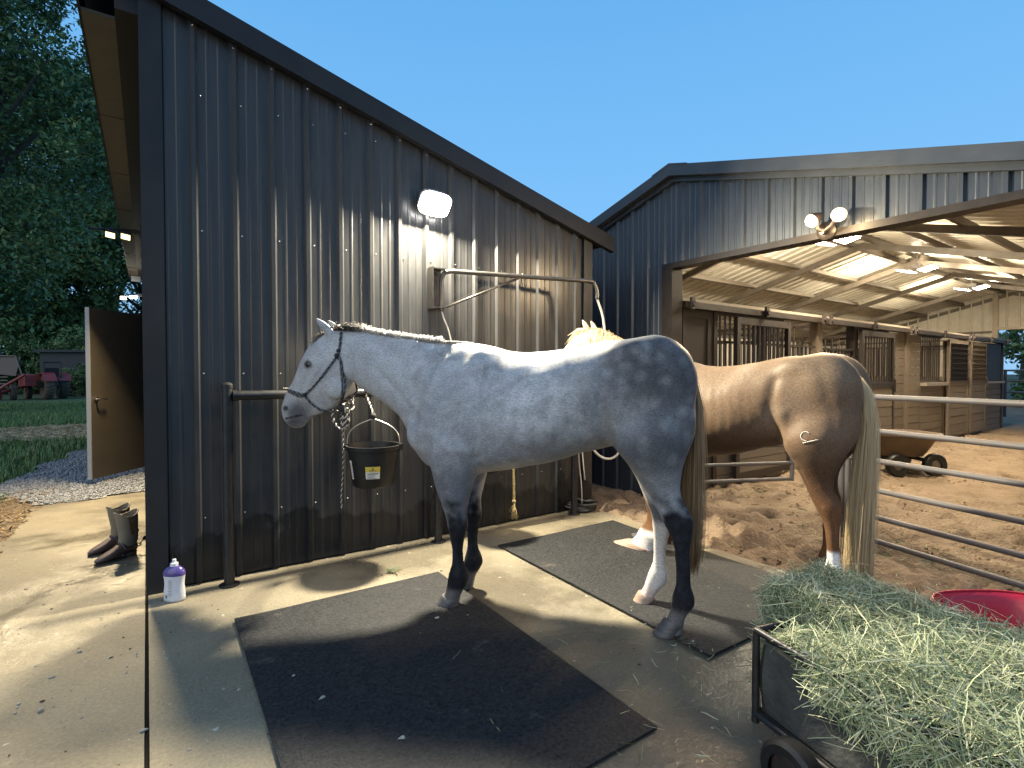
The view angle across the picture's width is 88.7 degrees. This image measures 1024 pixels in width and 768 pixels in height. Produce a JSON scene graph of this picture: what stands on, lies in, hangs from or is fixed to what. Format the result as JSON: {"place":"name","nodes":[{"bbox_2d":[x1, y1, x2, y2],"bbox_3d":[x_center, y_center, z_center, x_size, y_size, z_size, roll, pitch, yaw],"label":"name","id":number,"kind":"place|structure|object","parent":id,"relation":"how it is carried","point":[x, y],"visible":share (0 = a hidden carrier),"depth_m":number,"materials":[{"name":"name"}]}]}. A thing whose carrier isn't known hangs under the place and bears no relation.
{"place":"outdoors","nodes":[
{"label":"outdoors","id":0,"kind":"place"},
{"bbox_2d":[0,498,39,541],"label":"bare soil","id":1,"kind":"structure","parent":0,"point":[9,524],"depth_m":4.97,"materials":[{"name":"brown soil"}]},
{"bbox_2d":[0,486,54,552],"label":"dead leaves","id":2,"kind":"object","parent":1,"relation":"on","point":[19,516],"visible":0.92,"depth_m":5.10,"materials":[{"name":"brown plant"}]},
{"bbox_2d":[0,390,86,505],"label":"grass field","id":3,"kind":"structure","parent":0,"point":[22,398],"depth_m":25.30,"materials":[{"name":"green plant"}]},
{"bbox_2d":[0,136,31,316],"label":"broadleaf tree","id":4,"kind":"object","parent":3,"relation":"on","point":[6,228],"visible":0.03,"depth_m":35.06,"materials":[{"name":"green plant"}]},
{"bbox_2d":[0,355,71,399],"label":"red tractor","id":5,"kind":"object","parent":3,"relation":"on","point":[50,383],"visible":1,"depth_m":26.77,"materials":[{"name":"paint"}]},
{"bbox_2d":[0,330,79,393],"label":"bush","id":6,"kind":"object","parent":3,"relation":"on","point":[35,365],"visible":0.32,"depth_m":33.26,"materials":[{"name":"green plant"}]},
{"bbox_2d":[0,424,86,441],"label":"straw strip","id":7,"kind":"object","parent":3,"relation":"on","point":[57,431],"visible":0.16,"depth_m":11.96,"materials":[{"name":"plant"}]},
{"bbox_2d":[0,423,86,440],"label":"straw","id":8,"kind":"object","parent":7,"relation":"on","point":[52,428],"visible":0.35,"depth_m":11.93,"materials":[{"name":"beige plant"}]},
{"bbox_2d":[27,325,84,360],"bbox_3d":[-27.316,-1.366,34.703,6.235,4.809,4.803,0,1,-11],"label":"bush","id":9,"kind":"object","parent":3,"relation":"on","point":[79,340],"visible":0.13,"depth_m":33.23,"materials":[{"name":"green plant"}]},
{"bbox_2d":[0,0,114,318],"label":"broadleaf tree","id":10,"kind":"object","parent":3,"relation":"on","point":[25,66],"visible":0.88,"depth_m":17.06,"materials":[{"name":"green plant"}]},
{"bbox_2d":[32,350,85,395],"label":"shed","id":11,"kind":"structure","parent":3,"relation":"on","point":[69,358],"depth_m":31.36,"materials":[{"name":"grey metal"}]},
{"bbox_2d":[2,111,119,349],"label":"broadleaf tree","id":12,"kind":"object","parent":3,"relation":"on","point":[71,215],"depth_m":45.53,"materials":[{"name":"green plant"}]},
{"bbox_2d":[0,56,128,392],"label":"broadleaf tree","id":13,"kind":"object","parent":3,"relation":"on","point":[49,321],"visible":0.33,"depth_m":35.29,"materials":[{"name":"green plant"}]},
{"bbox_2d":[62,367,85,396],"bbox_3d":[-25.612,-0.083,30.572,2.410,1.953,2.239,-1,2,-35],"label":"bush","id":14,"kind":"object","parent":3,"relation":"on","point":[74,389],"visible":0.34,"depth_m":30.09,"materials":[{"name":"green plant"}]},
{"bbox_2d":[72,363,85,396],"bbox_3d":[-24.404,-0.224,30.619,1.998,2.270,2.053,-1,2,-35],"label":"bush","id":15,"kind":"object","parent":3,"relation":"on","point":[82,374],"visible":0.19,"depth_m":30.00,"materials":[{"name":"green plant"}]},
{"bbox_2d":[0,449,144,504],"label":"gravel path","id":16,"kind":"structure","parent":0,"point":[34,503],"depth_m":6.21,"materials":[{"name":"grey gravel"}]},
{"bbox_2d":[0,491,145,767],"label":"concrete walkway","id":17,"kind":"structure","parent":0,"point":[53,544],"depth_m":2.62,"materials":[{"name":"beige concrete"}]},
{"bbox_2d":[87,502,138,556],"bbox_3d":[-3.042,1.096,4.001,0.131,0.340,0.355,1,1,31],"label":"riding boot","id":18,"kind":"object","parent":17,"relation":"on","point":[106,545],"visible":0.61,"depth_m":3.96,"materials":[{"name":"brown leather"}]},
{"bbox_2d":[94,508,145,565],"bbox_3d":[-2.846,1.097,3.817,0.131,0.340,0.355,1,1,31],"label":"riding boot","id":19,"kind":"object","parent":17,"relation":"on","point":[127,545],"visible":0.98,"depth_m":3.80,"materials":[{"name":"brown leather"}]},
{"bbox_2d":[144,595,149,767],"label":"joint filler","id":20,"kind":"object","parent":17,"relation":"on","point":[146,750],"visible":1,"depth_m":2.23,"materials":[{"name":"black"}]},
{"bbox_2d":[8,520,713,765],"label":"litter","id":21,"kind":"object","parent":17,"relation":"on","point":[218,728],"visible":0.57,"depth_m":2.23,"materials":[{"name":"beige"}]},
{"bbox_2d":[148,510,791,767],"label":"wash pad","id":22,"kind":"object","parent":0,"point":[180,681],"visible":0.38,"depth_m":2.50,"materials":[{"name":"concrete"}]},
{"bbox_2d":[163,558,185,601],"bbox_3d":[-2.003,1.160,3.107,0.126,0.247,0.079,0,1,0],"label":"shampoo bottle","id":23,"kind":"object","parent":22,"relation":"on","point":[174,572],"visible":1,"depth_m":3.08,"materials":[{"name":"white plastic"}]},
{"bbox_2d":[385,564,403,572],"bbox_3d":[-0.807,1.254,3.558,0.123,0.032,0.175,0,1,7],"label":"leaf sprig","id":24,"kind":"object","parent":22,"relation":"on","point":[390,569],"visible":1,"depth_m":3.56,"materials":[{"name":"green"}]},
{"bbox_2d":[219,382,579,588],"bbox_3d":[-0.602,0.615,4.151,3.035,1.291,0.118,-1,2,-35],"label":"hitching rail","id":25,"kind":"object","parent":22,"relation":"on","point":[230,395],"visible":0.45,"depth_m":3.31,"materials":[{"name":"black metal"}]},
{"bbox_2d":[344,392,402,488],"bbox_3d":[-0.983,0.362,3.694,0.380,0.697,0.405,-1,2,-35],"label":"feed bucket","id":26,"kind":"object","parent":25,"relation":"hanging from","point":[372,464],"visible":0.95,"depth_m":3.56,"materials":[{"name":"black plastic"}]},
{"bbox_2d":[509,469,517,519],"bbox_3d":[0.003,0.580,4.552,0.121,1.176,0.096,1,1,22],"label":"hanging rope","id":27,"kind":"object","parent":25,"relation":"hanging from","point":[513,512],"visible":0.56,"depth_m":4.53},
{"bbox_2d":[234,572,656,767],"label":"rubber mat","id":28,"kind":"object","parent":22,"relation":"on","point":[380,668],"visible":0.99,"depth_m":2.19,"materials":[{"name":"black rubber"}]},
{"bbox_2d":[281,318,707,639],"bbox_3d":[-0.220,0.450,3.109,2.615,1.711,0.622,0,1,14],"label":"grey horse","id":29,"kind":"object","parent":22,"relation":"on","point":[471,414],"visible":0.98,"depth_m":2.81},
{"bbox_2d":[282,324,357,513],"bbox_3d":[-1.193,0.268,3.388,0.494,1.288,0.472,-1,2,-35],"label":"rope halter","id":30,"kind":"object","parent":29,"relation":"hanging from","point":[344,411],"visible":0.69,"depth_m":3.30,"materials":[{"name":"black fabric"}]},
{"bbox_2d":[565,452,598,511],"bbox_3d":[0.670,0.762,5.149,0.375,0.948,0.299,0,1,-6],"label":"garden hose","id":31,"kind":"object","parent":22,"relation":"on","point":[591,505],"visible":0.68,"depth_m":5.04,"materials":[{"name":"grey rubber"}]},
{"bbox_2d":[498,520,785,656],"bbox_3d":[0.923,1.258,3.598,1.269,0.017,1.931,-1,2,-35],"label":"rubber mat","id":32,"kind":"object","parent":22,"relation":"on","point":[595,560],"visible":0.72,"depth_m":3.38,"materials":[{"name":"black rubber"}]},
{"bbox_2d":[564,320,880,583],"bbox_3d":[1.226,0.417,3.879,2.493,1.888,0.596,1,2,44],"label":"palomino horse","id":33,"kind":"object","parent":22,"relation":"on","point":[815,415],"visible":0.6,"depth_m":3.06},
{"bbox_2d":[752,617,998,767],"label":"garden wagon","id":34,"kind":"object","parent":22,"relation":"on","point":[775,684],"visible":0.28,"depth_m":1.63,"materials":[{"name":"black paint"}]},
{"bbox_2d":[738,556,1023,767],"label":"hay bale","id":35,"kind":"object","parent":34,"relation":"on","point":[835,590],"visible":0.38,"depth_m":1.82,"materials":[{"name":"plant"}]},
{"bbox_2d":[769,583,1023,767],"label":"loose hay","id":36,"kind":"object","parent":34,"relation":"in","point":[925,684],"visible":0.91,"depth_m":1.40,"materials":[{"name":"plant"}]},
{"bbox_2d":[928,589,1023,631],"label":"red tub","id":37,"kind":"object","parent":22,"relation":"on","point":[1006,603],"visible":0.23,"depth_m":2.41,"materials":[{"name":"red plastic"}]},
{"bbox_2d":[0,0,1023,373],"label":"sky","id":38,"kind":"structure","parent":0,"point":[579,103],"materials":[{"name":"blue"}]},
{"bbox_2d":[145,374,1020,742],"bbox_3d":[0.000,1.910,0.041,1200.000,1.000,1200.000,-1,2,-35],"label":"ground","id":39,"kind":"structure","parent":0,"point":[1011,376],"depth_m":4.40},
{"bbox_2d":[11,56,141,314],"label":"broadleaf tree","id":40,"kind":"object","parent":39,"relation":"on","point":[134,308],"visible":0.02,"depth_m":51.39,"materials":[{"name":"green plant"}]},
{"bbox_2d":[25,85,141,333],"bbox_3d":[-28.871,-10.707,43.072,16.871,23.954,17.521,-1,2,-35],"label":"broadleaf tree","id":41,"kind":"object","parent":39,"relation":"on","point":[106,301],"visible":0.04,"depth_m":36.75,"materials":[{"name":"green plant"}]},
{"bbox_2d":[76,0,614,595],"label":"wash shed","id":42,"kind":"structure","parent":39,"relation":"on","point":[266,188],"depth_m":3.67,"materials":[{"name":"grey metal"}]},
{"bbox_2d":[87,225,140,240],"bbox_3d":[-4.497,-1.744,5.956,0.514,0.188,0.145,-1,2,-35],"label":"side flood light","id":43,"kind":"object","parent":42,"relation":"attached to","point":[125,234],"visible":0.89,"depth_m":5.94,"materials":[{"name":"white glass"}]},
{"bbox_2d":[85,307,144,479],"bbox_3d":[-5.043,0.106,6.699,0.166,2.062,0.891,0,1,2],"label":"door","id":44,"kind":"structure","parent":42,"relation":"in","point":[113,339],"depth_m":6.60,"materials":[{"name":"beige paint"}]},
{"bbox_2d":[120,294,141,298],"bbox_3d":[-8.129,-1.875,11.231,0.430,0.135,0.075,-1,2,-35],"label":"eave light","id":45,"kind":"object","parent":42,"relation":"attached to","point":[134,297],"visible":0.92,"depth_m":11.20,"materials":[{"name":"grey plastic"}]},
{"bbox_2d":[417,188,451,216],"bbox_3d":[-0.616,-1.429,4.136,0.258,0.189,0.177,-1,2,-35],"label":"flood light","id":46,"kind":"object","parent":42,"relation":"attached to","point":[433,202],"visible":1,"depth_m":4.10,"materials":[{"name":"grey plastic"}]},
{"bbox_2d":[427,266,618,459],"bbox_3d":[0.195,-0.117,4.597,1.903,1.672,0.118,-1,1,-26],"label":"swing arm","id":47,"kind":"object","parent":42,"relation":"attached to","point":[435,278],"visible":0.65,"depth_m":4.28},
{"bbox_2d":[603,444,1023,590],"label":"dirt clods","id":48,"kind":"object","parent":39,"relation":"on","point":[797,515],"visible":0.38,"depth_m":5.08,"materials":[{"name":"brown soil"}]},
{"bbox_2d":[1016,329,1023,397],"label":"broadleaf tree","id":49,"kind":"object","parent":39,"relation":"on","point":[1021,367],"depth_m":29.39,"materials":[{"name":"green plant"}]},
{"bbox_2d":[592,423,1023,607],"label":"arena dirt","id":50,"kind":"structure","parent":0,"point":[722,532],"depth_m":4.92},
{"bbox_2d":[303,520,1023,763],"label":"scattered hay","id":51,"kind":"object","parent":50,"relation":"on","point":[738,627],"visible":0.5,"depth_m":2.57,"materials":[{"name":"plant"}]},
{"bbox_2d":[682,297,827,490],"bbox_3d":[1.634,0.127,7.112,2.594,2.260,5.309,-4,5,-74],"label":"horse stall","id":52,"kind":"object","parent":50,"relation":"on","point":[701,343],"visible":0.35,"depth_m":6.37,"materials":[{"name":"wood"}]},
{"bbox_2d":[732,317,790,478],"bbox_3d":[3.192,0.167,6.651,1.240,1.960,0.050,-1,2,-35],"label":"sliding door","id":53,"kind":"structure","parent":52,"relation":"in","point":[768,454],"depth_m":6.57,"materials":[{"name":"brown wood"}]},
{"bbox_2d":[589,141,1023,495],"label":"horse barn","id":54,"kind":"structure","parent":50,"relation":"on","point":[739,232],"depth_m":5.79,"materials":[{"name":"metal"}]},
{"bbox_2d":[703,445,793,483],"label":"swung gate","id":55,"kind":"structure","parent":54,"relation":"attached to","point":[791,464],"depth_m":5.79,"materials":[{"name":"grey metal"}]},
{"bbox_2d":[805,207,847,240],"bbox_3d":[2.527,-1.282,4.182,0.199,0.222,0.317,-1,2,-35],"label":"twin flood light","id":56,"kind":"object","parent":54,"relation":"attached to","point":[826,230],"visible":1,"depth_m":4.21,"materials":[{"name":"metal"}]},
{"bbox_2d":[817,235,861,245],"bbox_3d":[4.205,-2.021,6.829,0.340,0.372,0.520,-1,2,-35],"label":"led light","id":57,"kind":"object","parent":54,"relation":"attached to","point":[843,241],"visible":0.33,"depth_m":6.78,"materials":[{"name":"grey plastic"}]},
{"bbox_2d":[895,253,939,272],"bbox_3d":[6.762,-2.062,8.742,0.340,0.372,0.520,-1,2,-35],"label":"led light","id":58,"kind":"object","parent":54,"relation":"attached to","point":[924,268],"visible":0.91,"depth_m":8.70,"materials":[{"name":"grey plastic"}]},
{"bbox_2d":[953,271,990,290],"bbox_3d":[9.358,-2.104,10.662,0.340,0.372,0.520,-1,2,-35],"label":"led light","id":59,"kind":"object","parent":54,"relation":"attached to","point":[975,287],"visible":0.91,"depth_m":10.62,"materials":[{"name":"grey plastic"}]},
{"bbox_2d":[718,315,914,428],"bbox_3d":[4.299,0.100,8.958,2.642,2.235,5.291,-4,4,-74],"label":"horse stall","id":60,"kind":"object","parent":50,"relation":"on","point":[888,412],"visible":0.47,"depth_m":8.63,"materials":[{"name":"brown wood"}]},
{"bbox_2d":[859,330,895,428],"bbox_3d":[6.022,0.125,8.607,1.280,1.960,0.080,-1,2,-35],"label":"sliding door","id":61,"kind":"structure","parent":60,"relation":"in","point":[888,387],"depth_m":8.69,"materials":[{"name":"brown wood"}]},
{"bbox_2d":[838,354,847,536],"bbox_3d":[2.741,0.556,4.351,0.070,1.600,0.068,-1,2,-35],"label":"gate post","id":62,"kind":"object","parent":50,"relation":"on","point":[841,483],"visible":0.23,"depth_m":4.33,"materials":[{"name":"grey metal"}]},
{"bbox_2d":[844,394,1023,589],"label":"pipe gate","id":63,"kind":"structure","parent":62,"relation":"attached to","point":[989,514],"depth_m":3.57,"materials":[{"name":"grey metal"}]},
{"bbox_2d":[721,327,972,441],"bbox_3d":[7.314,0.035,11.988,3.290,2.235,4.210,-1,2,-35],"label":"horse stall","id":64,"kind":"object","parent":50,"relation":"on","point":[950,419],"visible":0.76,"depth_m":10.42,"materials":[{"name":"brown wood"}]},
{"bbox_2d":[945,339,969,435],"bbox_3d":[9.282,0.076,10.880,1.230,1.960,0.080,-1,2,-35],"label":"sliding door","id":65,"kind":"structure","parent":64,"relation":"in","point":[957,364],"depth_m":10.83,"materials":[{"name":"brown wood"}]},
{"bbox_2d":[791,334,1010,434],"bbox_3d":[9.840,-0.003,13.750,2.970,2.235,4.210,-1,2,-35],"label":"horse stall","id":66,"kind":"object","parent":50,"relation":"on","point":[986,366],"visible":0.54,"depth_m":12.01,"materials":[{"name":"brown wood"}]},
{"bbox_2d":[968,342,987,431],"bbox_3d":[10.360,0.060,11.632,1.100,1.960,0.080,-1,2,-35],"label":"sliding door","id":67,"kind":"structure","parent":66,"relation":"in","point":[978,351],"depth_m":11.60,"materials":[{"name":"brown wood"}]},
{"bbox_2d":[877,429,947,476],"bbox_3d":[5.167,0.930,7.245,1.250,0.589,0.720,0,1,0],"label":"dump cart","id":68,"kind":"object","parent":50,"relation":"on","point":[901,449],"visible":0.48,"depth_m":6.96,"materials":[{"name":"metal"}]},
{"bbox_2d":[1003,406,1023,424],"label":"paddock ground","id":69,"kind":"structure","parent":0,"point":[1014,415],"depth_m":16.90,"materials":[{"name":"grey"}]},
{"bbox_2d":[999,329,1023,399],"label":"broadleaf tree","id":70,"kind":"object","parent":69,"relation":"on","point":[1015,346],"visible":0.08,"depth_m":20.96,"materials":[{"name":"green plant"}]},
{"bbox_2d":[1003,369,1023,416],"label":"pipe fence","id":71,"kind":"object","parent":69,"relation":"on","point":[1005,391],"visible":0.17,"depth_m":16.33,"materials":[{"name":"metal"}]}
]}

